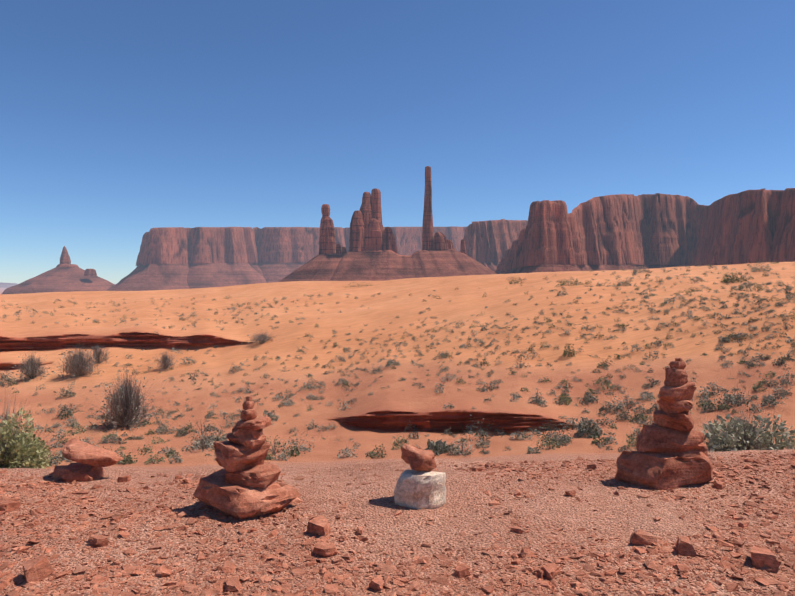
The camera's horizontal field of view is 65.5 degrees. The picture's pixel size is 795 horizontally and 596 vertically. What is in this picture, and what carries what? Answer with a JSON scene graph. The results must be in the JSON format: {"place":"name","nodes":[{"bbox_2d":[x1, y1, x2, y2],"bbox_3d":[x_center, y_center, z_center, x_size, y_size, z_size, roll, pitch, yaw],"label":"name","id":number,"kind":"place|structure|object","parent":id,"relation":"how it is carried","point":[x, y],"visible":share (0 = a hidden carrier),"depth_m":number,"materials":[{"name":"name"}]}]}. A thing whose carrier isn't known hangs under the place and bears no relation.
{"place":"outdoors","nodes":[
{"label":"outdoors","id":0,"kind":"place"},
{"bbox_2d":[0,282,16,287],"bbox_3d":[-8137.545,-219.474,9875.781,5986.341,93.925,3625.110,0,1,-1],"label":"distant mesa","id":1,"kind":"structure","parent":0,"point":[5,285],"depth_m":8895.55,"materials":[{"name":"stone"}]},
{"bbox_2d":[0,262,794,595],"bbox_3d":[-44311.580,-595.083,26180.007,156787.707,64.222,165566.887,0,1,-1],"label":"ground","id":2,"kind":"structure","parent":0,"point":[376,418],"depth_m":30.12,"materials":[{"name":"orange sand"}]},
{"bbox_2d":[0,407,51,468],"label":"yellow green bush","id":3,"kind":"object","parent":2,"relation":"on","point":[32,452],"visible":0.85,"depth_m":6.87,"materials":[{"name":"green plant"}]},
{"bbox_2d":[2,264,114,293],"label":"butte","id":4,"kind":"object","parent":2,"relation":"on","point":[65,278],"visible":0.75,"depth_m":2090.32,"materials":[{"name":"brown stone"}]},
{"bbox_2d":[60,246,70,263],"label":"rock spire","id":5,"kind":"object","parent":4,"relation":"on","point":[65,258],"visible":0.96,"depth_m":2184.86,"materials":[{"name":"brown stone"}]},
{"bbox_2d":[84,269,96,275],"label":"rock outcrop","id":6,"kind":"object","parent":4,"relation":"on","point":[90,272],"depth_m":2107.90,"materials":[{"name":"brown stone"}]},
{"bbox_2d":[52,438,122,482],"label":"stacked rocks","id":7,"kind":"object","parent":2,"relation":"on","point":[90,462],"depth_m":3.97,"materials":[{"name":"stone"}]},
{"bbox_2d":[193,396,300,518],"bbox_3d":[-0.810,0.833,3.310,0.483,0.617,0.354,1,2,36],"label":"cairn","id":8,"kind":"object","parent":2,"relation":"on","point":[241,484],"visible":1,"depth_m":3.24,"materials":[{"name":"stone"}]},
{"bbox_2d":[106,226,465,290],"bbox_3d":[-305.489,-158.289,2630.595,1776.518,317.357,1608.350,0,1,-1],"label":"mesa","id":9,"kind":"structure","parent":2,"relation":"on","point":[169,258],"depth_m":2113.31,"materials":[{"name":"brown stone"}]},
{"bbox_2d":[278,249,496,281],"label":"talus slope","id":10,"kind":"structure","parent":2,"relation":"on","point":[375,265],"depth_m":958.09,"materials":[{"name":"brown stone"}]},
{"bbox_2d":[319,204,335,253],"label":"spire","id":11,"kind":"structure","parent":10,"relation":"on","point":[327,242],"depth_m":1005.54,"materials":[{"name":"brown stone"}]},
{"bbox_2d":[336,243,341,253],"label":"rock formation","id":12,"kind":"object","parent":10,"relation":"on","point":[338,248],"depth_m":1002.01,"materials":[{"name":"brown stone"}]},
{"bbox_2d":[342,246,346,254],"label":"rock formation","id":13,"kind":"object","parent":10,"relation":"on","point":[344,251],"depth_m":1007.90,"materials":[{"name":"brown stone"}]},
{"bbox_2d":[349,210,364,251],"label":"spire","id":14,"kind":"structure","parent":10,"relation":"on","point":[357,237],"depth_m":989.32,"materials":[{"name":"brown stone"}]},
{"bbox_2d":[364,219,383,250],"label":"rock formation","id":15,"kind":"object","parent":10,"relation":"on","point":[374,231],"visible":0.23,"depth_m":991.84,"materials":[{"name":"brown stone"}]},
{"bbox_2d":[359,192,372,223],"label":"spire","id":16,"kind":"structure","parent":15,"relation":"on","point":[366,209],"depth_m":997.78,"materials":[{"name":"brown stone"}]},
{"bbox_2d":[371,188,381,223],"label":"spire","id":17,"kind":"structure","parent":15,"relation":"on","point":[376,202],"depth_m":1001.60,"materials":[{"name":"brown stone"}]},
{"bbox_2d":[383,227,397,253],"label":"spire","id":18,"kind":"structure","parent":10,"relation":"on","point":[389,242],"depth_m":995.90,"materials":[{"name":"brown stone"}]},
{"bbox_2d":[422,166,433,249],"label":"totem pole","id":19,"kind":"object","parent":10,"relation":"on","point":[427,236],"visible":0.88,"depth_m":999.66,"materials":[{"name":"brown stone"}]},
{"bbox_2d":[433,232,448,250],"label":"rock formation","id":20,"kind":"object","parent":10,"relation":"on","point":[440,243],"visible":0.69,"depth_m":995.04,"materials":[{"name":"brown stone"}]},
{"bbox_2d":[447,240,454,249],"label":"rock formation","id":21,"kind":"object","parent":10,"relation":"on","point":[450,244],"visible":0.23,"depth_m":1005.49,"materials":[{"name":"brown stone"}]},
{"bbox_2d":[460,239,465,253],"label":"rock formation","id":22,"kind":"object","parent":10,"relation":"on","point":[462,249],"visible":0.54,"depth_m":1019.93,"materials":[{"name":"brown stone"}]},
{"bbox_2d":[0,464,779,591],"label":"loose stones","id":23,"kind":"object","parent":2,"relation":"on","point":[37,569],"visible":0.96,"depth_m":2.71,"materials":[{"name":"stone"}]},
{"bbox_2d":[0,259,794,466],"bbox_3d":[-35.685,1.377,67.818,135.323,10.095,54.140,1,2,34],"label":"desert shrubs","id":24,"kind":"object","parent":2,"relation":"on","point":[582,428],"visible":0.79,"depth_m":31.44,"materials":[{"name":"green plant"}]},
{"bbox_2d":[0,260,794,465],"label":"dry shrubs","id":25,"kind":"object","parent":2,"relation":"on","point":[80,362],"visible":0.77,"depth_m":32.90,"materials":[{"name":"green plant"}]},
{"bbox_2d":[0,389,794,467],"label":"shrubs","id":26,"kind":"object","parent":2,"relation":"on","point":[736,432],"visible":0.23,"depth_m":6.59,"materials":[{"name":"green plant"}]},
{"bbox_2d":[0,451,794,595],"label":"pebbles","id":27,"kind":"object","parent":2,"relation":"on","point":[387,568],"visible":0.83,"depth_m":2.77,"materials":[{"name":"gravel"}]},
{"bbox_2d":[394,443,446,508],"bbox_3d":[0.129,0.973,3.364,0.258,0.341,0.215,0,1,18],"label":"cairn","id":28,"kind":"object","parent":2,"relation":"on","point":[420,484],"visible":0.9,"depth_m":3.30,"materials":[{"name":"stone"}]},
{"bbox_2d":[463,219,527,271],"bbox_3d":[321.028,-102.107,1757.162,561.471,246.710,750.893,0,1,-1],"label":"mesa","id":29,"kind":"structure","parent":2,"relation":"on","point":[488,243],"depth_m":1559.81,"materials":[{"name":"brown stone"}]},
{"bbox_2d":[495,188,794,273],"bbox_3d":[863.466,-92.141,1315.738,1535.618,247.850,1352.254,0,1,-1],"label":"mesa","id":30,"kind":"structure","parent":2,"relation":"on","point":[623,232],"depth_m":1027.25,"materials":[{"name":"brown stone"}]},
{"bbox_2d":[615,358,712,490],"bbox_3d":[1.660,0.759,3.807,0.619,0.779,0.353,0,1,-1],"label":"cairn","id":31,"kind":"object","parent":2,"relation":"on","point":[671,452],"visible":1,"depth_m":3.75,"materials":[{"name":"stone"}]},
{"bbox_2d":[702,414,794,451],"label":"shrub","id":32,"kind":"object","parent":2,"relation":"on","point":[721,446],"visible":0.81,"depth_m":6.37,"materials":[{"name":"green plant"}]},
{"bbox_2d":[0,0,794,283],"label":"sky","id":33,"kind":"structure","parent":0,"point":[121,120],"materials":[{"name":"blue"}]}
]}

